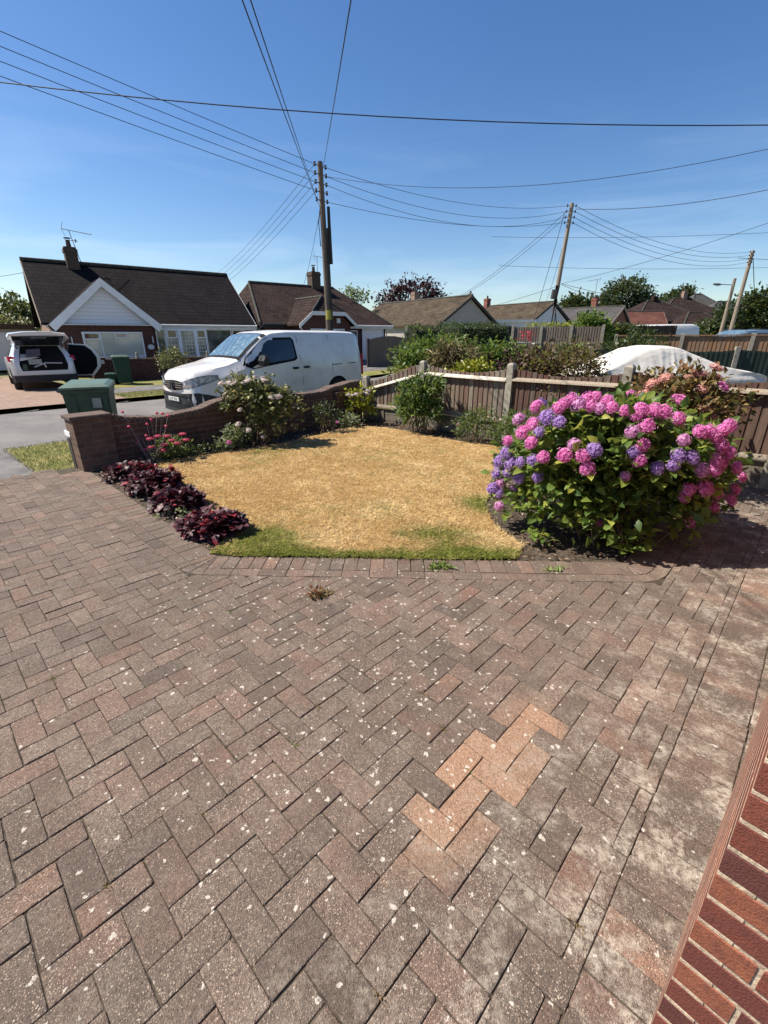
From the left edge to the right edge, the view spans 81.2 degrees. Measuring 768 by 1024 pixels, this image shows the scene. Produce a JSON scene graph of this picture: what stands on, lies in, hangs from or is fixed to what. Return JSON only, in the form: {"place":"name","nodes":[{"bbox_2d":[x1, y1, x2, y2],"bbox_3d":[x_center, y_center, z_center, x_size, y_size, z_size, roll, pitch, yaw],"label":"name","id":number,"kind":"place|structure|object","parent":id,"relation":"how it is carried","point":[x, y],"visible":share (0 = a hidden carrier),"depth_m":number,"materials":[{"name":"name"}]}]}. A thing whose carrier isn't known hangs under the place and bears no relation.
{"place":"outdoors","nodes":[
{"label":"outdoors","id":0,"kind":"place"},
{"bbox_2d":[0,377,123,408],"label":"driveway","id":1,"kind":"structure","parent":0,"point":[30,394],"depth_m":13.88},
{"bbox_2d":[4,331,100,388],"bbox_3d":[-12.120,-5.628,16.422,2.795,1.835,4.520,-17,27,-37],"label":"car","id":2,"kind":"object","parent":1,"relation":"on","point":[37,356],"visible":0.95,"depth_m":14.86,"materials":[{"name":"grey paint"}]},
{"bbox_2d":[0,376,385,449],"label":"road","id":3,"kind":"structure","parent":0,"point":[24,429],"depth_m":9.96,"materials":[{"name":"asphalt"}]},
{"bbox_2d":[162,323,362,410],"bbox_3d":[-3.103,-3.981,12.163,2.460,2.103,5.470,18,28,39],"label":"van","id":4,"kind":"object","parent":3,"relation":"on","point":[297,361],"visible":0.73,"depth_m":11.31,"materials":[{"name":"paint"}]},
{"bbox_2d":[0,369,390,414],"bbox_3d":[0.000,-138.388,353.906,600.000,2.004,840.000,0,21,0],"label":"ground","id":5,"kind":"structure","parent":0,"point":[3,373],"depth_m":14.23,"materials":[{"name":"asphalt"}]},
{"bbox_2d":[0,324,34,369],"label":"garage","id":6,"kind":"structure","parent":5,"relation":"on","point":[5,329],"depth_m":23.32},
{"bbox_2d":[0,332,10,369],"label":"garage door","id":7,"kind":"structure","parent":6,"relation":"in","point":[4,343],"depth_m":23.32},
{"bbox_2d":[0,449,35,478],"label":"crossover","id":8,"kind":"object","parent":5,"relation":"on","point":[9,466],"visible":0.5,"depth_m":6.22,"materials":[{"name":"concrete"}]},
{"bbox_2d":[0,288,39,330],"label":"tree","id":9,"kind":"object","parent":5,"relation":"on","point":[19,307],"visible":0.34,"depth_m":35.92,"materials":[{"name":"green plant"}]},
{"bbox_2d":[0,313,41,330],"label":"tree","id":10,"kind":"object","parent":5,"relation":"on","point":[10,319],"visible":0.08,"depth_m":26.54,"materials":[{"name":"green plant"}]},
{"bbox_2d":[68,377,162,387],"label":"gardens","id":11,"kind":"object","parent":5,"relation":"on","point":[144,383],"depth_m":17.06,"materials":[{"name":"plant"}]},
{"bbox_2d":[111,355,132,383],"bbox_3d":[-9.748,-5.312,16.712,0.590,1.030,0.741,-13,25,-30],"label":"wheelie bin","id":12,"kind":"object","parent":11,"relation":"on","point":[121,364],"visible":1,"depth_m":16.49,"materials":[{"name":"plastic"}]},
{"bbox_2d":[93,351,208,380],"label":"front wall","id":13,"kind":"structure","parent":11,"relation":"on","point":[145,369],"depth_m":18.10,"materials":[{"name":"brick"}]},
{"bbox_2d":[153,342,191,370],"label":"shrub","id":14,"kind":"object","parent":11,"relation":"on","point":[173,353],"visible":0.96,"depth_m":16.21,"materials":[{"name":"green plant"}]},
{"bbox_2d":[19,224,256,377],"bbox_3d":[-12.360,-10.700,23.005,9.370,6.590,7.550,-16,27,-35],"label":"bungalow","id":15,"kind":"object","parent":5,"relation":"on","point":[105,311],"visible":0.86,"depth_m":21.14,"materials":[{"name":"tile"}]},
{"bbox_2d":[81,332,145,357],"bbox_3d":[-11.897,-7.401,19.826,2.340,1.060,0.076,-16,27,-35],"label":"window","id":16,"kind":"structure","parent":15,"relation":"in","point":[106,344],"depth_m":19.84,"materials":[{"name":"white paint"}]},
{"bbox_2d":[154,329,167,354],"bbox_3d":[-10.580,-7.831,21.408,0.420,1.720,0.060,-16,27,-35],"label":"window","id":17,"kind":"structure","parent":15,"relation":"in","point":[160,336],"depth_m":21.27,"materials":[{"name":"glass"}]},
{"bbox_2d":[164,329,181,356],"bbox_3d":[-10.149,-7.932,21.665,0.600,1.720,0.076,-16,27,-35],"label":"window","id":18,"kind":"structure","parent":15,"relation":"in","point":[172,335],"depth_m":21.51,"materials":[{"name":"glass"}]},
{"bbox_2d":[178,329,198,356],"bbox_3d":[-9.590,-7.947,22.111,0.800,2.020,0.060,-16,27,-35],"label":"porch door","id":19,"kind":"structure","parent":15,"relation":"in","point":[187,337],"depth_m":21.98,"materials":[{"name":"white paint"}]},
{"bbox_2d":[195,329,208,356],"bbox_3d":[-9.076,-8.240,22.445,0.520,1.720,0.076,-16,27,-35],"label":"window","id":20,"kind":"structure","parent":15,"relation":"in","point":[201,336],"depth_m":22.36,"materials":[{"name":"white paint"}]},
{"bbox_2d":[206,330,244,353],"bbox_3d":[-8.191,-8.846,23.372,2.050,1.270,0.076,-16,27,-35],"label":"window","id":21,"kind":"structure","parent":15,"relation":"in","point":[215,338],"depth_m":23.06,"materials":[{"name":"glass"}]},
{"bbox_2d":[3,407,390,471],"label":"verge","id":22,"kind":"structure","parent":5,"relation":"on","point":[45,454],"depth_m":6.86,"materials":[{"name":"plant"}]},
{"bbox_2d":[64,430,77,468],"bbox_3d":[-4.138,-0.760,5.967,0.220,0.640,0.020,18,28,38],"label":"marker post","id":23,"kind":"object","parent":22,"relation":"on","point":[66,432],"visible":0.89,"depth_m":5.92,"materials":[{"name":"white paint"}]},
{"bbox_2d":[58,379,117,414],"bbox_3d":[-4.418,-1.448,6.863,0.630,1.080,0.881,-9,23,-22],"label":"wheelie bin","id":24,"kind":"object","parent":22,"relation":"on","point":[83,395],"visible":0.51,"depth_m":6.47,"materials":[{"name":"plastic"}]},
{"bbox_2d":[60,379,361,471],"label":"garden wall","id":25,"kind":"structure","parent":22,"relation":"on","point":[101,438],"depth_m":6.55,"materials":[{"name":"brick"}]},
{"bbox_2d":[380,322,484,376],"bbox_3d":[1.306,-3.728,11.364,2.797,2.017,1.848,0,21,0],"label":"mixed hedge","id":26,"kind":"object","parent":22,"relation":"on","point":[411,358],"visible":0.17,"depth_m":11.01,"materials":[{"name":"green plant"}]},
{"bbox_2d":[433,318,510,348],"bbox_3d":[3.282,-5.976,16.794,3.077,2.310,1.503,-13,25,-30],"label":"clipped hedge","id":27,"kind":"object","parent":22,"relation":"on","point":[489,333],"visible":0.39,"depth_m":16.20,"materials":[{"name":"green plant"}]},
{"bbox_2d":[524,320,577,326],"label":"golden hedge","id":28,"kind":"object","parent":22,"relation":"on","point":[551,324],"visible":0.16,"depth_m":23.05,"materials":[{"name":"green plant"}]},
{"bbox_2d":[511,325,604,348],"bbox_3d":[7.147,-6.690,18.907,3.644,2.229,0.125,10,24,23],"label":"fence","id":29,"kind":"object","parent":22,"relation":"on","point":[542,334],"visible":0.33,"depth_m":18.60,"materials":[{"name":"wood"}]},
{"bbox_2d":[566,304,618,342],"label":"shrub","id":30,"kind":"object","parent":22,"relation":"on","point":[593,319],"visible":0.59,"depth_m":21.36,"materials":[{"name":"green plant"}]},
{"bbox_2d":[560,325,676,347],"bbox_3d":[12.150,-8.602,23.479,6.720,2.190,0.115,-4,22,-10],"label":"fence","id":31,"kind":"object","parent":22,"relation":"on","point":[667,330],"visible":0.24,"depth_m":23.53,"materials":[{"name":"wood"}]},
{"bbox_2d":[606,321,657,341],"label":"shrub","id":32,"kind":"object","parent":22,"relation":"on","point":[626,329],"visible":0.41,"depth_m":23.00,"materials":[{"name":"green plant"}]},
{"bbox_2d":[637,324,698,334],"bbox_3d":[17.878,-11.384,29.393,4.600,1.762,1.900,-3,22,-7],"label":"van","id":33,"kind":"object","parent":22,"relation":"on","point":[689,329],"visible":0.23,"depth_m":28.59,"materials":[{"name":"paint"}]},
{"bbox_2d":[115,368,396,397],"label":"verge","id":34,"kind":"structure","parent":5,"relation":"on","point":[369,373],"depth_m":20.62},
{"bbox_2d":[115,389,163,397],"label":"verge grass","id":35,"kind":"structure","parent":34,"relation":"on","point":[135,393],"depth_m":13.91,"materials":[{"name":"green plant"}]},
{"bbox_2d":[313,161,332,330],"bbox_3d":[-2.319,-9.052,17.796,0.579,8.004,0.376,-9,23,-21],"label":"utility pole","id":36,"kind":"object","parent":34,"relation":"on","point":[327,255],"visible":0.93,"depth_m":17.21,"materials":[{"name":"brown wood"}]},
{"bbox_2d":[0,76,312,189],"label":"overhead wire","id":37,"kind":"object","parent":36,"relation":"attached to","point":[146,129],"visible":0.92,"depth_m":12.15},
{"bbox_2d":[0,31,313,163],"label":"overhead wire","id":38,"kind":"object","parent":36,"relation":"attached to","point":[144,92],"visible":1,"depth_m":11.90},
{"bbox_2d":[0,46,313,172],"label":"overhead wire","id":39,"kind":"object","parent":36,"relation":"attached to","point":[146,105],"visible":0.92,"depth_m":12.14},
{"bbox_2d":[0,61,314,181],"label":"overhead wire","id":40,"kind":"object","parent":36,"relation":"attached to","point":[143,116],"visible":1,"depth_m":12.09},
{"bbox_2d":[242,0,319,206],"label":"overhead wire","id":41,"kind":"object","parent":36,"relation":"attached to","point":[273,83],"visible":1,"depth_m":6.00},
{"bbox_2d":[250,0,315,195],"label":"overhead wire","id":42,"kind":"object","parent":36,"relation":"attached to","point":[276,78],"visible":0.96,"depth_m":6.06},
{"bbox_2d":[323,0,351,166],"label":"overhead wire","id":43,"kind":"object","parent":36,"relation":"attached to","point":[339,68],"visible":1,"depth_m":5.90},
{"bbox_2d":[327,149,766,187],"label":"overhead wire","id":44,"kind":"object","parent":36,"relation":"attached to","point":[563,182],"visible":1,"depth_m":13.41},
{"bbox_2d":[239,251,393,359],"bbox_3d":[-4.760,-12.849,28.175,9.200,6.657,8.749,-16,27,-35],"label":"bungalow","id":45,"kind":"object","parent":5,"relation":"on","point":[272,305],"visible":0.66,"depth_m":26.06,"materials":[{"name":"tile"}]},
{"bbox_2d":[363,330,382,359],"bbox_3d":[-0.731,-10.718,28.983,1.600,2.000,0.045,-16,27,-35],"label":"garage door","id":46,"kind":"structure","parent":45,"relation":"in","point":[370,334],"depth_m":28.69,"materials":[{"name":"white"}]},
{"bbox_2d":[338,282,371,304],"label":"tree","id":47,"kind":"object","parent":5,"relation":"on","point":[353,292],"visible":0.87,"depth_m":44.93,"materials":[{"name":"green plant"}]},
{"bbox_2d":[367,272,450,308],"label":"tree","id":48,"kind":"object","parent":5,"relation":"on","point":[398,292],"visible":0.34,"depth_m":49.83,"materials":[{"name":"purple plant"}]},
{"bbox_2d":[372,271,498,337],"bbox_3d":[3.495,-18.796,41.979,7.210,7.293,13.565,-14,25,-31],"label":"bungalow","id":49,"kind":"object","parent":5,"relation":"on","point":[400,315],"visible":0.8,"depth_m":38.44,"materials":[{"name":"tile"}]},
{"bbox_2d":[496,319,536,326],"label":"extension","id":50,"kind":"object","parent":5,"relation":"on","point":[519,322],"visible":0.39,"depth_m":40.52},
{"bbox_2d":[483,296,572,326],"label":"bungalow","id":51,"kind":"object","parent":5,"relation":"on","point":[516,311],"visible":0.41,"depth_m":45.56,"materials":[{"name":"tile"}]},
{"bbox_2d":[550,203,576,326],"bbox_3d":[10.697,-13.688,27.384,0.951,8.813,0.510,0,21,0],"label":"utility pole","id":52,"kind":"object","parent":5,"relation":"on","point":[554,294],"visible":0.93,"depth_m":26.83,"materials":[{"name":"wood"}]},
{"bbox_2d":[584,190,765,209],"bbox_3d":[17.811,-15.811,20.869,17.215,1.600,0.025,17,27,36],"label":"overhead wire","id":53,"kind":"object","parent":52,"relation":"attached to","point":[671,205],"visible":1,"depth_m":23.33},
{"bbox_2d":[362,360,767,488],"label":"garden fence","id":54,"kind":"object","parent":5,"relation":"on","point":[511,386],"visible":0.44,"depth_m":7.08,"materials":[{"name":"wood"}]},
{"bbox_2d":[557,287,603,307],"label":"tree","id":55,"kind":"object","parent":5,"relation":"on","point":[576,300],"visible":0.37,"depth_m":58.84,"materials":[{"name":"green plant"}]},
{"bbox_2d":[561,278,630,325],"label":"bungalow","id":56,"kind":"object","parent":5,"relation":"on","point":[617,313],"visible":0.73,"depth_m":47.27,"materials":[{"name":"tile"}]},
{"bbox_2d":[593,271,670,309],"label":"tree","id":57,"kind":"object","parent":5,"relation":"on","point":[629,288],"visible":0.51,"depth_m":74.43,"materials":[{"name":"green plant"}]},
{"bbox_2d":[627,310,667,324],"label":"garage","id":58,"kind":"structure","parent":5,"relation":"on","point":[643,318],"depth_m":50.94,"materials":[{"name":"red tile"}]},
{"bbox_2d":[627,294,688,323],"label":"house","id":59,"kind":"structure","parent":5,"relation":"on","point":[672,312],"depth_m":59.37,"materials":[{"name":"tile"}]},
{"bbox_2d":[659,280,703,301],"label":"tree","id":60,"kind":"object","parent":5,"relation":"on","point":[673,293],"visible":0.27,"depth_m":89.36,"materials":[{"name":"green plant"}]},
{"bbox_2d":[666,289,716,313],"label":"house","id":61,"kind":"structure","parent":5,"relation":"on","point":[683,301],"depth_m":66.24,"materials":[{"name":"tile"}]},
{"bbox_2d":[669,312,719,324],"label":"house","id":62,"kind":"structure","parent":5,"relation":"on","point":[690,317],"depth_m":56.47,"materials":[{"name":"tile"}]},
{"bbox_2d":[690,293,716,304],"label":"house","id":63,"kind":"structure","parent":5,"relation":"on","point":[702,298],"depth_m":77.62,"materials":[{"name":"tile"}]},
{"bbox_2d":[683,318,728,334],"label":"tree","id":64,"kind":"object","parent":5,"relation":"on","point":[704,329],"visible":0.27,"depth_m":45.48,"materials":[{"name":"green plant"}]},
{"bbox_2d":[713,278,736,332],"bbox_3d":[29.230,-17.248,39.422,1.869,5.902,0.340,0,21,0],"label":"street lamp","id":65,"kind":"object","parent":5,"relation":"on","point":[727,305],"visible":0.89,"depth_m":38.94,"materials":[{"name":"metal"}]},
{"bbox_2d":[704,281,767,332],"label":"tree","id":66,"kind":"object","parent":5,"relation":"on","point":[751,316],"visible":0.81,"depth_m":44.13,"materials":[{"name":"green plant"}]},
{"bbox_2d":[729,250,754,328],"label":"utility pole","id":67,"kind":"object","parent":5,"relation":"on","point":[740,295],"visible":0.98,"depth_m":42.12,"materials":[{"name":"wood"}]},
{"bbox_2d":[716,329,767,334],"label":"car","id":68,"kind":"object","parent":5,"relation":"on","point":[747,331],"visible":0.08,"depth_m":19.88,"materials":[{"name":"blue metal"}]},
{"bbox_2d":[114,366,391,392],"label":"pavement","id":69,"kind":"structure","parent":0,"point":[137,388],"depth_m":15.75,"materials":[{"name":"concrete"}]},
{"bbox_2d":[366,336,404,366],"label":"side gate","id":70,"kind":"structure","parent":69,"relation":"on","point":[377,351],"depth_m":24.05,"materials":[{"name":"wood"}]},
{"bbox_2d":[102,420,514,492],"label":"garden soil","id":71,"kind":"structure","parent":0,"point":[314,432],"depth_m":7.87,"materials":[{"name":"soil"}]},
{"bbox_2d":[98,457,161,483],"bbox_3d":[-3.143,-0.505,5.578,0.727,0.292,0.577,0,21,0],"label":"heuchera","id":72,"kind":"object","parent":71,"relation":"on","point":[115,471],"visible":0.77,"depth_m":5.47,"materials":[{"name":"purple plant"}]},
{"bbox_2d":[121,410,169,464],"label":"seed stalks","id":73,"kind":"object","parent":71,"relation":"on","point":[146,435],"visible":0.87,"depth_m":6.04,"materials":[{"name":"red plant"}]},
{"bbox_2d":[119,464,186,495],"bbox_3d":[-2.585,-0.326,5.037,0.693,0.332,0.628,-12,24,-27],"label":"heuchera","id":74,"kind":"object","parent":71,"relation":"on","point":[150,479],"visible":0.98,"depth_m":4.96,"materials":[{"name":"purple plant"}]},
{"bbox_2d":[142,432,194,461],"bbox_3d":[-3.018,-0.877,6.268,0.644,0.445,0.603,16,26,35],"label":"sedum","id":75,"kind":"object","parent":71,"relation":"on","point":[173,442],"visible":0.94,"depth_m":6.19,"materials":[{"name":"green plant"}]},
{"bbox_2d":[147,484,206,516],"bbox_3d":[-2.133,-0.122,4.580,0.646,0.300,0.566,10,24,24],"label":"heuchera","id":76,"kind":"object","parent":71,"relation":"on","point":[189,496],"visible":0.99,"depth_m":4.47,"materials":[{"name":"purple plant"}]},
{"bbox_2d":[150,440,221,460],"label":"trailing plant","id":77,"kind":"object","parent":71,"relation":"on","point":[200,450],"visible":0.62,"depth_m":6.47,"materials":[{"name":"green plant"}]},
{"bbox_2d":[171,504,249,545],"bbox_3d":[-1.518,0.121,3.979,0.690,0.295,0.548,0,21,0],"label":"heuchera","id":78,"kind":"object","parent":71,"relation":"on","point":[195,524],"visible":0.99,"depth_m":3.90,"materials":[{"name":"purple plant"}]},
{"bbox_2d":[213,422,239,451],"bbox_3d":[-2.406,-1.105,6.796,0.473,0.483,0.399,13,25,30],"label":"dahlia","id":79,"kind":"object","parent":71,"relation":"on","point":[225,439],"visible":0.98,"depth_m":6.76,"materials":[{"name":"green plant"}]},
{"bbox_2d":[227,421,254,447],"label":"variegated plant","id":80,"kind":"object","parent":71,"relation":"on","point":[240,432],"visible":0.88,"depth_m":6.96,"materials":[{"name":"green plant"}]},
{"bbox_2d":[214,367,308,446],"bbox_3d":[-1.914,-1.639,7.094,1.478,1.258,1.041,0,21,0],"label":"flowering shrub","id":81,"kind":"object","parent":71,"relation":"on","point":[263,396],"visible":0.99,"depth_m":6.91,"materials":[{"name":"green plant"}]},
{"bbox_2d":[308,396,347,433],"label":"rose bush","id":82,"kind":"object","parent":71,"relation":"on","point":[320,405],"visible":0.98,"depth_m":8.04,"materials":[{"name":"green plant"}]},
{"bbox_2d":[330,409,365,428],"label":"ground plant","id":83,"kind":"object","parent":71,"relation":"on","point":[351,418],"visible":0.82,"depth_m":8.45,"materials":[{"name":"green plant"}]},
{"bbox_2d":[339,381,376,423],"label":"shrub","id":84,"kind":"object","parent":71,"relation":"on","point":[358,399],"visible":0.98,"depth_m":8.73,"materials":[{"name":"green plant"}]},
{"bbox_2d":[92,418,670,561],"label":"leaf litter","id":85,"kind":"object","parent":71,"relation":"on","point":[599,554],"visible":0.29,"depth_m":4.42,"materials":[{"name":"plant"}]},
{"bbox_2d":[386,367,451,432],"bbox_3d":[0.620,-1.926,7.914,1.065,1.190,0.982,13,25,30],"label":"evergreen shrub","id":86,"kind":"object","parent":71,"relation":"on","point":[420,401],"visible":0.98,"depth_m":7.80,"materials":[{"name":"green plant"}]},
{"bbox_2d":[445,402,499,442],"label":"shrub","id":87,"kind":"object","parent":71,"relation":"on","point":[471,417],"visible":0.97,"depth_m":7.26,"materials":[{"name":"green plant"}]},
{"bbox_2d":[480,406,537,444],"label":"shrub","id":88,"kind":"object","parent":71,"relation":"on","point":[505,428],"visible":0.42,"depth_m":6.79,"materials":[{"name":"green plant"}]},
{"bbox_2d":[480,381,753,553],"bbox_3d":[2.006,-0.467,4.024,2.221,1.332,1.734,0,21,0],"label":"hydrangea","id":89,"kind":"object","parent":71,"relation":"on","point":[621,454],"visible":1,"depth_m":3.52,"materials":[{"name":"pink plant"}]},
{"bbox_2d":[615,356,762,446],"bbox_3d":[3.226,-0.937,4.968,1.340,1.512,1.034,19,28,39],"label":"shrub","id":90,"kind":"object","parent":71,"relation":"on","point":[679,388],"visible":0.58,"depth_m":4.68,"materials":[{"name":"plant"}]},
{"bbox_2d":[157,426,526,560],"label":"lawn","id":91,"kind":"structure","parent":0,"point":[415,557],"depth_m":4.69,"materials":[{"name":"plant"}]},
{"bbox_2d":[0,469,767,1023],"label":"driveway","id":92,"kind":"structure","parent":0,"point":[632,955],"depth_m":1.84,"materials":[{"name":"brick"}]},
{"bbox_2d":[0,414,767,1023],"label":"soil","id":93,"kind":"structure","parent":0,"point":[564,548],"depth_m":2.42,"materials":[{"name":"soil"}]},
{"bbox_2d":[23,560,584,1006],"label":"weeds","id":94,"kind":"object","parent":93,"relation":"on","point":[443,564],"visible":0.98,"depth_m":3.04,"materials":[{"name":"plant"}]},
{"bbox_2d":[651,692,767,1023],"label":"house wall","id":95,"kind":"structure","parent":93,"relation":"on","point":[718,972],"depth_m":0.90,"materials":[{"name":"brick"}]},
{"bbox_2d":[0,82,767,125],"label":"overhead wire","id":96,"kind":"object","parent":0,"point":[375,115],"visible":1,"depth_m":9.56,"materials":[{"name":"metal"}]},
{"bbox_2d":[0,0,767,322],"label":"sky","id":97,"kind":"structure","parent":0,"point":[146,198],"materials":[{"name":"blue"}]},
{"bbox_2d":[444,353,495,372],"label":"lime shrub","id":98,"kind":"object","parent":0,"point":[471,365],"visible":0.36,"depth_m":9.56,"materials":[{"name":"green plant"}]},
{"bbox_2d":[523,232,767,237],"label":"overhead wire","id":99,"kind":"object","parent":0,"point":[619,237],"visible":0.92,"depth_m":51.46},
{"label":"neighbour drive","id":100,"kind":"structure","parent":0,"visible":0},
{"bbox_2d":[398,323,451,356],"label":"clipped hedge","id":101,"kind":"object","parent":100,"relation":"on","point":[409,334],"visible":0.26,"depth_m":16.21,"materials":[{"name":"green plant"}]},
{"bbox_2d":[422,329,487,372],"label":"tan grass","id":102,"kind":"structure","parent":100,"relation":"on","point":[447,356],"depth_m":10.43,"materials":[{"name":"plant"}]},
{"bbox_2d":[463,335,540,371],"bbox_3d":[2.818,-3.456,11.067,2.532,1.728,1.810,0,21,0],"label":"laurel","id":103,"kind":"object","parent":100,"relation":"on","point":[498,353],"visible":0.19,"depth_m":10.69,"materials":[{"name":"green plant"}]},
{"bbox_2d":[479,343,554,373],"bbox_3d":[2.669,-2.427,8.645,1.772,1.586,1.131,0,21,0],"label":"berry bush","id":104,"kind":"object","parent":100,"relation":"on","point":[510,358],"visible":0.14,"depth_m":8.37,"materials":[{"name":"green plant"}]},
{"bbox_2d":[508,334,612,389],"bbox_3d":[3.300,-2.375,8.305,2.236,1.743,1.442,0,21,0],"label":"berry bush","id":105,"kind":"object","parent":100,"relation":"on","point":[551,363],"visible":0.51,"depth_m":8.03,"materials":[{"name":"green plant"}]},
{"bbox_2d":[557,336,599,370],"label":"shrub","id":106,"kind":"object","parent":100,"relation":"on","point":[567,344],"visible":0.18,"depth_m":14.39,"materials":[{"name":"green plant"}]},
{"bbox_2d":[598,327,672,350],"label":"shrub","id":107,"kind":"object","parent":100,"relation":"on","point":[630,338],"visible":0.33,"depth_m":15.34,"materials":[{"name":"green plant"}]},
{"bbox_2d":[565,345,766,383],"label":"covered car","id":108,"kind":"object","parent":100,"relation":"on","point":[644,357],"visible":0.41,"depth_m":9.46,"materials":[{"name":"fabric"}]},
{"bbox_2d":[589,347,767,380],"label":"fence","id":109,"kind":"object","parent":100,"relation":"on","point":[747,360],"visible":0.14,"depth_m":12.09,"materials":[{"name":"concrete"}]},
{"bbox_2d":[613,333,767,351],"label":"fence","id":110,"kind":"object","parent":100,"relation":"on","point":[727,342],"visible":0.36,"depth_m":15.10,"materials":[{"name":"wood"}]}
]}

